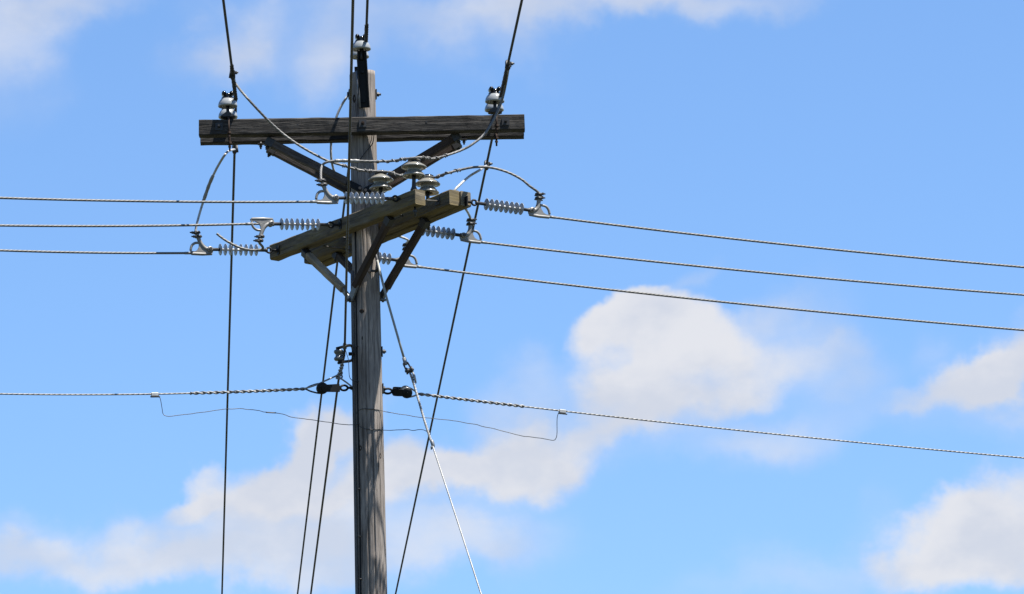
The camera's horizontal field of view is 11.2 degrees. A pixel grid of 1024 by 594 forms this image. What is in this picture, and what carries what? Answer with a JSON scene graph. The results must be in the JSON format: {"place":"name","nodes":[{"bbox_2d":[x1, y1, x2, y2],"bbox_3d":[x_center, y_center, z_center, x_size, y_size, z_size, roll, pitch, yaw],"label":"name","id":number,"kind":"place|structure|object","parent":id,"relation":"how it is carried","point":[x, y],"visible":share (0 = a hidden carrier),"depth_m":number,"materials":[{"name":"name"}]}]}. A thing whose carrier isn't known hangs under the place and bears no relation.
{"place":"outdoors","nodes":[
{"label":"outdoors","id":0,"kind":"place"},
{"bbox_2d":[0,0,1023,593],"label":"sky","id":1,"kind":"structure","parent":0,"point":[896,127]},
{"bbox_3d":[-2.143,-1.201,39.387,0.104,0.225,0.116,-1,-13,-2],"label":"insulator saddle","id":2,"kind":"object","parent":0,"visible":0},
{"bbox_2d":[218,109,237,119],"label":"pin insulator","id":3,"kind":"object","parent":2,"relation":"on","point":[232,111],"visible":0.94,"depth_m":39.40,"materials":[{"name":"white ceramic"}]},
{"label":"ground","id":4,"kind":"structure","parent":0,"visible":0},
{"bbox_2d":[347,48,386,593],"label":"utility pole","id":5,"kind":"object","parent":4,"relation":"on","point":[369,351],"visible":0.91,"depth_m":38.76,"materials":[{"name":"grey wood"}]},
{"bbox_2d":[266,148,350,192],"bbox_3d":[-1.494,-0.946,39.308,0.714,0.432,0.066,-1,-13,-3],"label":"crossarm brace","id":6,"kind":"object","parent":5,"relation":"attached to","point":[309,171],"visible":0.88,"depth_m":39.28,"materials":[{"name":"brown wood"}]},
{"bbox_2d":[264,136,361,191],"bbox_3d":[-1.494,-0.994,39.103,0.726,0.440,0.066,-1,-13,0],"label":"crossarm brace","id":7,"kind":"object","parent":5,"relation":"attached to","point":[292,154],"visible":1,"depth_m":39.08,"materials":[{"name":"brown wood"}]},
{"bbox_2d":[301,248,354,302],"bbox_3d":[-1.390,-0.165,39.189,0.072,0.528,0.604,9,-16,-38],"label":"crossarm brace","id":8,"kind":"object","parent":5,"relation":"attached to","point":[322,269],"visible":0.94,"depth_m":39.19,"materials":[{"name":"beige wood"}]},
{"bbox_2d":[304,374,352,389],"bbox_3d":[-1.368,0.633,38.720,0.412,0.148,0.068,5,-15,-27],"label":"tie cable","id":9,"kind":"object","parent":5,"relation":"attached to","point":[338,375],"visible":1,"depth_m":38.76,"materials":[{"name":"grey metal"}]},
{"bbox_2d":[316,382,353,393],"bbox_3d":[-1.321,0.688,38.724,0.313,0.096,0.099,8,-16,-36],"label":"spool clevis","id":10,"kind":"object","parent":5,"relation":"attached to","point":[322,388],"visible":1,"depth_m":38.67,"materials":[{"name":"black paint"}]},
{"bbox_2d":[0,383,319,394],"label":"messenger strand","id":11,"kind":"object","parent":10,"relation":"attached to","point":[245,391],"visible":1,"depth_m":38.31,"materials":[{"name":"metal"}]},
{"bbox_2d":[150,392,158,397],"bbox_3d":[-2.610,0.718,38.158,0.074,0.039,0.024,4,-14,-22],"label":"bond clamp","id":12,"kind":"object","parent":11,"relation":"attached to","point":[154,394],"visible":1,"depth_m":38.15,"materials":[{"name":"metal"}]},
{"bbox_2d":[159,396,353,424],"bbox_3d":[-1.841,0.812,38.319,1.531,0.165,0.229,3,-14,-20],"label":"bond wire","id":13,"kind":"object","parent":12,"relation":"hanging from","point":[253,409],"visible":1,"depth_m":38.30,"materials":[{"name":"grey metal"}]},
{"bbox_2d":[334,344,353,363],"bbox_3d":[-1.249,0.426,38.816,0.153,0.150,0.073,-1,-13,-2],"label":"spool rack","id":14,"kind":"object","parent":5,"relation":"attached to","point":[338,352],"visible":1,"depth_m":38.80,"materials":[{"name":"black paint"}]},
{"bbox_2d":[310,0,353,593],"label":"conductor","id":15,"kind":"object","parent":14,"relation":"hanging from","point":[340,372],"visible":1,"depth_m":36.04,"materials":[{"name":"metal"}]},
{"bbox_2d":[269,189,439,260],"bbox_3d":[-1.137,-0.508,39.077,0.306,0.196,1.976,8,-16,-36],"label":"crossarm","id":16,"kind":"object","parent":5,"relation":"attached to","point":[413,200],"visible":0.98,"depth_m":38.93,"materials":[{"name":"brown wood"}]},
{"bbox_2d":[212,244,279,255],"bbox_3d":[-2.034,-0.357,39.569,0.554,0.091,0.091,1,-13,-22],"label":"disc insulator","id":17,"kind":"object","parent":16,"relation":"attached to","point":[224,249],"visible":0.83,"depth_m":39.56,"materials":[{"name":"ceramic"}]},
{"bbox_2d":[0,249,190,253],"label":"conductor","id":18,"kind":"object","parent":17,"relation":"attached to","point":[43,251],"visible":1,"depth_m":39.09,"materials":[{"name":"metal"}]},
{"bbox_2d":[189,231,212,255],"bbox_3d":[-2.355,-0.407,39.452,0.188,0.194,0.068,1,-13,-22],"label":"dead end clamp","id":19,"kind":"object","parent":18,"relation":"attached to","point":[202,250],"visible":1,"depth_m":39.44,"materials":[{"name":"metal"}]},
{"bbox_2d":[273,218,341,229],"bbox_3d":[-1.542,-0.542,38.938,0.554,0.091,0.091,1,-13,-22],"label":"disc insulator","id":20,"kind":"object","parent":16,"relation":"attached to","point":[302,224],"visible":1,"depth_m":38.92,"materials":[{"name":"ceramic"}]},
{"bbox_2d":[0,223,265,226],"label":"conductor","id":21,"kind":"object","parent":20,"relation":"attached to","point":[159,225],"visible":1,"depth_m":38.43,"materials":[{"name":"metal"}]},
{"bbox_2d":[250,217,273,241],"bbox_3d":[-1.855,-0.499,38.801,0.188,0.194,0.068,1,-13,-22],"label":"dead end clamp","id":22,"kind":"object","parent":20,"relation":"attached to","point":[269,222],"visible":1,"depth_m":38.79,"materials":[{"name":"metal"}]},
{"bbox_2d":[216,233,263,251],"bbox_3d":[-2.025,-0.419,38.820,0.358,0.147,0.130,-1,-13,-2],"label":"jumper cable","id":23,"kind":"object","parent":22,"relation":"attached to","point":[237,246],"visible":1,"depth_m":38.85,"materials":[{"name":"metal"}]},
{"bbox_2d":[338,192,400,204],"bbox_3d":[-1.044,-0.726,38.350,0.554,0.091,0.091,0,-13,-23],"label":"disc insulator","id":24,"kind":"object","parent":16,"relation":"attached to","point":[377,198],"visible":0.95,"depth_m":38.34,"materials":[{"name":"grey ceramic"}]},
{"bbox_2d":[0,197,316,202],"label":"conductor","id":25,"kind":"object","parent":24,"relation":"attached to","point":[111,200],"visible":1,"depth_m":37.69,"materials":[{"name":"metal"}]},
{"bbox_2d":[315,179,338,203],"bbox_3d":[-1.362,-0.773,38.224,0.188,0.194,0.068,0,-13,-23],"label":"dead end clamp","id":26,"kind":"object","parent":25,"relation":"attached to","point":[329,198],"visible":1,"depth_m":38.21,"materials":[{"name":"metal"}]},
{"bbox_2d":[368,173,392,202],"bbox_3d":[-0.975,-0.801,38.742,0.189,0.280,0.189,0,-12,-1],"label":"post insulator","id":27,"kind":"object","parent":16,"relation":"on","point":[380,181],"visible":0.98,"depth_m":38.71,"materials":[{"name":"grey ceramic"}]},
{"bbox_2d":[401,160,426,190],"bbox_3d":[-0.722,-0.887,38.417,0.189,0.280,0.189,11,-17,-40],"label":"post insulator","id":28,"kind":"object","parent":16,"relation":"on","point":[413,168],"visible":1,"depth_m":38.38,"materials":[{"name":"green ceramic"}]},
{"bbox_2d":[332,252,384,298],"bbox_3d":[-1.164,-0.167,39.349,0.065,0.512,0.658,7,-16,-33],"label":"crossarm brace","id":29,"kind":"object","parent":5,"relation":"attached to","point":[340,257],"visible":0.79,"depth_m":39.53,"materials":[{"name":"brown wood"}]},
{"bbox_2d":[353,51,368,59],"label":"pin insulator","id":30,"kind":"object","parent":5,"relation":"attached to","point":[354,55],"visible":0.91,"depth_m":39.53,"materials":[{"name":"white ceramic"}]},
{"bbox_2d":[199,114,524,137],"bbox_3d":[-1.127,-1.286,39.107,2.444,0.143,0.140,-1,-13,0],"label":"crossarm","id":31,"kind":"object","parent":5,"relation":"attached to","point":[324,126],"visible":0.98,"depth_m":39.08,"materials":[{"name":"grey wood"}]},
{"bbox_2d":[221,112,234,140],"bbox_3d":[-2.128,-1.272,39.083,0.104,0.229,0.120,-1,-13,-2],"label":"insulator saddle","id":32,"kind":"object","parent":31,"relation":"attached to","point":[228,115],"visible":1,"depth_m":39.08,"materials":[{"name":"metal"}]},
{"bbox_2d":[218,91,237,111],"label":"pin insulator","id":33,"kind":"object","parent":32,"relation":"on","point":[227,101],"visible":1,"depth_m":39.11,"materials":[{"name":"white ceramic"}]},
{"bbox_2d":[221,0,237,593],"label":"conductor","id":34,"kind":"object","parent":33,"relation":"attached to","point":[232,72],"visible":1,"depth_m":44.82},
{"bbox_2d":[194,148,235,230],"bbox_3d":[-2.271,-0.838,39.865,0.299,0.910,1.132,-1,-13,-2],"label":"jumper cable","id":35,"kind":"object","parent":34,"relation":"hanging from","point":[211,180],"visible":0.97,"depth_m":39.49,"materials":[{"name":"metal"}]},
{"bbox_2d":[229,70,237,79],"bbox_3d":[-2.048,-1.639,38.429,0.073,0.078,0.047,-5,-14,16],"label":"tap clamp","id":36,"kind":"object","parent":34,"relation":"attached to","point":[232,77],"visible":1,"depth_m":38.41,"materials":[{"name":"metal"}]},
{"bbox_2d":[232,145,237,153],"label":"tap clamp","id":37,"kind":"object","parent":34,"relation":"attached to","point":[235,151],"visible":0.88,"depth_m":40.50,"materials":[{"name":"metal"}]},
{"bbox_2d":[234,79,539,192],"bbox_3d":[-0.950,-1.173,38.736,2.322,0.868,0.279,2,-13,-13],"label":"jumper cable","id":38,"kind":"object","parent":34,"relation":"hanging from","point":[438,176],"visible":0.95,"depth_m":38.69,"materials":[{"name":"metal"}]},
{"bbox_2d":[488,107,501,133],"bbox_3d":[-0.125,-1.317,39.125,0.104,0.218,0.150,-1,-13,-2],"label":"insulator saddle","id":39,"kind":"object","parent":31,"relation":"attached to","point":[493,110],"visible":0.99,"depth_m":39.13,"materials":[{"name":"metal"}]},
{"bbox_2d":[485,86,504,106],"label":"pin insulator","id":40,"kind":"object","parent":39,"relation":"on","point":[493,97],"visible":1,"depth_m":39.17,"materials":[{"name":"white ceramic"}]},
{"bbox_2d":[395,0,522,593],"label":"conductor","id":41,"kind":"object","parent":40,"relation":"attached to","point":[491,141],"visible":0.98,"depth_m":45.27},
{"bbox_2d":[320,71,508,182],"bbox_3d":[-0.718,-1.225,38.460,1.410,0.844,0.642,-1,-13,-2],"label":"jumper cable","id":42,"kind":"object","parent":41,"relation":"hanging from","point":[418,157],"visible":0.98,"depth_m":38.46,"materials":[{"name":"metal"}]},
{"bbox_2d":[454,164,486,218],"bbox_3d":[-0.242,-0.849,40.106,0.193,0.844,1.892,-3,-13,8],"label":"jumper cable","id":43,"kind":"object","parent":41,"relation":"hanging from","point":[463,181],"visible":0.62,"depth_m":39.38,"materials":[{"name":"metal"}]},
{"bbox_2d":[484,160,492,169],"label":"tap clamp","id":44,"kind":"object","parent":41,"relation":"attached to","point":[489,163],"visible":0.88,"depth_m":41.10,"materials":[{"name":"metal"}]},
{"bbox_2d":[505,60,513,70],"bbox_3d":[-0.019,-1.700,38.255,0.073,0.078,0.047,0,-13,-7],"label":"tap clamp","id":45,"kind":"object","parent":41,"relation":"attached to","point":[507,68],"visible":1,"depth_m":38.24,"materials":[{"name":"metal"}]},
{"bbox_2d":[200,132,523,148],"bbox_3d":[-1.132,-1.209,39.431,2.447,0.179,0.117,-1,-13,-2],"label":"crossarm","id":46,"kind":"object","parent":5,"relation":"attached to","point":[259,141],"visible":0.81,"depth_m":39.39,"materials":[{"name":"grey wood"}]},
{"bbox_2d":[494,133,498,145],"bbox_3d":[-0.130,-1.248,39.445,0.104,0.241,0.116,-1,-13,-2],"label":"insulator saddle","id":47,"kind":"object","parent":46,"relation":"attached to","point":[496,138],"visible":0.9,"depth_m":39.38,"materials":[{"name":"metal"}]},
{"bbox_2d":[485,104,503,112],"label":"pin insulator","id":48,"kind":"object","parent":47,"relation":"on","point":[488,107],"visible":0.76,"depth_m":39.46,"materials":[{"name":"white ceramic"}]},
{"bbox_2d":[353,34,370,59],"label":"pin insulator","id":49,"kind":"object","parent":5,"relation":"attached to","point":[359,43],"visible":0.96,"depth_m":39.24,"materials":[{"name":"white ceramic"}]},
{"bbox_2d":[297,0,368,593],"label":"conductor","id":50,"kind":"object","parent":49,"relation":"attached to","point":[366,29],"visible":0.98,"depth_m":49.66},
{"bbox_2d":[330,96,408,243],"bbox_3d":[-1.048,-1.081,39.928,0.429,1.335,0.875,-6,-14,20],"label":"jumper cable","id":51,"kind":"object","parent":50,"relation":"hanging from","point":[331,158],"visible":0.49,"depth_m":39.64,"materials":[{"name":"metal"}]},
{"bbox_2d":[347,216,394,301],"bbox_3d":[-1.048,-0.289,38.757,0.072,0.558,0.596,8,-16,-34],"label":"crossarm brace","id":52,"kind":"object","parent":5,"relation":"attached to","point":[387,224],"visible":1,"depth_m":38.74,"materials":[{"name":"brown wood"}]},
{"bbox_2d":[304,189,459,264],"bbox_3d":[-1.003,-0.521,39.203,0.128,0.181,1.888,8,-16,-36],"label":"crossarm","id":53,"kind":"object","parent":5,"relation":"attached to","point":[449,199],"visible":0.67,"depth_m":38.87,"materials":[{"name":"brown wood"}]},
{"bbox_2d":[416,174,439,198],"bbox_3d":[-0.626,-0.771,38.768,0.189,0.280,0.189,-2,-14,8],"label":"post insulator","id":54,"kind":"object","parent":53,"relation":"attached to","point":[427,185],"visible":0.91,"depth_m":38.74,"materials":[{"name":"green ceramic"}]},
{"bbox_2d":[359,426,426,431],"bbox_3d":[-0.840,0.989,38.555,0.654,0.159,0.126,-10,-15,32],"label":"bond wire","id":55,"kind":"object","parent":5,"relation":"attached to","point":[392,430],"visible":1,"depth_m":38.62,"materials":[{"name":"grey metal"}]},
{"bbox_2d":[322,191,470,266],"bbox_3d":[-0.908,-0.502,39.261,0.096,0.194,1.898,8,-16,-36],"label":"crossarm","id":56,"kind":"object","parent":5,"relation":"attached to","point":[406,230],"visible":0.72,"depth_m":38.87,"materials":[{"name":"brown wood"}]},
{"bbox_2d":[379,252,397,264],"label":"disc insulator","id":57,"kind":"object","parent":56,"relation":"attached to","point":[384,258],"visible":0.41,"depth_m":40.02,"materials":[{"name":"ceramic"}]},
{"bbox_2d":[417,265,1023,330],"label":"conductor","id":58,"kind":"object","parent":57,"relation":"attached to","point":[689,298],"visible":0.99,"depth_m":41.23,"materials":[{"name":"metal"}]},
{"bbox_2d":[396,243,417,268],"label":"dead end clamp","id":59,"kind":"object","parent":58,"relation":"attached to","point":[408,264],"visible":0.27,"depth_m":40.11,"materials":[{"name":"metal"}]},
{"bbox_2d":[422,225,461,239],"bbox_3d":[-0.616,-0.498,39.313,0.554,0.091,0.091,8,-16,-25],"label":"disc insulator","id":60,"kind":"object","parent":56,"relation":"attached to","point":[443,232],"visible":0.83,"depth_m":39.35,"materials":[{"name":"ceramic"}]},
{"bbox_2d":[481,241,1023,295],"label":"conductor","id":61,"kind":"object","parent":60,"relation":"attached to","point":[731,269],"visible":1,"depth_m":40.46,"materials":[{"name":"metal"}]},
{"bbox_2d":[459,218,481,243],"bbox_3d":[-0.309,-0.501,39.470,0.188,0.194,0.068,8,-16,-25],"label":"dead end clamp","id":62,"kind":"object","parent":61,"relation":"attached to","point":[468,236],"visible":1,"depth_m":39.46,"materials":[{"name":"metal"}]},
{"bbox_2d":[464,196,529,214],"bbox_3d":[-0.100,-0.675,38.636,0.554,0.091,0.091,7,-15,-26],"label":"disc insulator","id":63,"kind":"object","parent":56,"relation":"attached to","point":[511,207],"visible":1,"depth_m":38.63,"materials":[{"name":"ceramic"}]},
{"bbox_2d":[550,216,1023,267],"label":"conductor","id":64,"kind":"object","parent":63,"relation":"attached to","point":[768,242],"visible":1,"depth_m":39.65,"materials":[{"name":"metal"}]},
{"bbox_2d":[528,192,550,218],"bbox_3d":[0.205,-0.681,38.795,0.188,0.194,0.068,7,-15,-26],"label":"dead end clamp","id":65,"kind":"object","parent":64,"relation":"attached to","point":[536,211],"visible":1,"depth_m":38.78,"materials":[{"name":"metal"}]},
{"bbox_2d":[384,385,411,397],"bbox_3d":[-0.862,0.706,38.871,0.237,0.104,0.106,2,-14,-16],"label":"spool clevis","id":66,"kind":"object","parent":5,"relation":"attached to","point":[405,391],"visible":1,"depth_m":38.85,"materials":[{"name":"black paint"}]},
{"bbox_2d":[410,387,1023,458],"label":"messenger strand","id":67,"kind":"object","parent":66,"relation":"attached to","point":[470,400],"visible":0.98,"depth_m":39.86,"materials":[{"name":"metal"}]},
{"bbox_2d":[558,409,566,414],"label":"bond clamp","id":68,"kind":"object","parent":67,"relation":"attached to","point":[562,411],"visible":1,"depth_m":39.45,"materials":[{"name":"metal"}]},
{"bbox_2d":[380,217,430,297],"bbox_3d":[-0.810,-0.290,38.891,0.073,0.527,0.588,10,-17,-40],"label":"crossarm brace","id":69,"kind":"object","parent":5,"relation":"attached to","point":[417,234],"visible":1,"depth_m":38.85,"materials":[{"name":"brown wood"}]},
{"bbox_2d":[364,134,461,192],"bbox_3d":[-0.744,-1.009,39.124,0.743,0.474,0.066,-1,-13,-3],"label":"crossarm brace","id":70,"kind":"object","parent":5,"relation":"attached to","point":[443,144],"visible":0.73,"depth_m":39.13,"materials":[{"name":"brown wood"}]},
{"bbox_2d":[378,143,461,192],"bbox_3d":[-0.743,-0.956,39.328,0.743,0.464,0.066,-1,-13,-1],"label":"crossarm brace","id":71,"kind":"object","parent":5,"relation":"attached to","point":[428,163],"visible":0.46,"depth_m":39.32,"materials":[{"name":"brown wood"}]},
{"bbox_2d":[376,260,481,593],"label":"guy wire","id":72,"kind":"object","parent":5,"relation":"attached to","point":[409,370],"visible":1,"depth_m":38.58,"materials":[{"name":"metal"}]},
{"bbox_2d":[356,408,557,440],"bbox_3d":[-0.370,0.909,39.024,1.683,0.243,0.165,5,-15,-26],"label":"bond wire","id":73,"kind":"object","parent":5,"relation":"attached to","point":[464,422],"visible":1,"depth_m":39.01,"materials":[{"name":"grey metal"}]}
]}

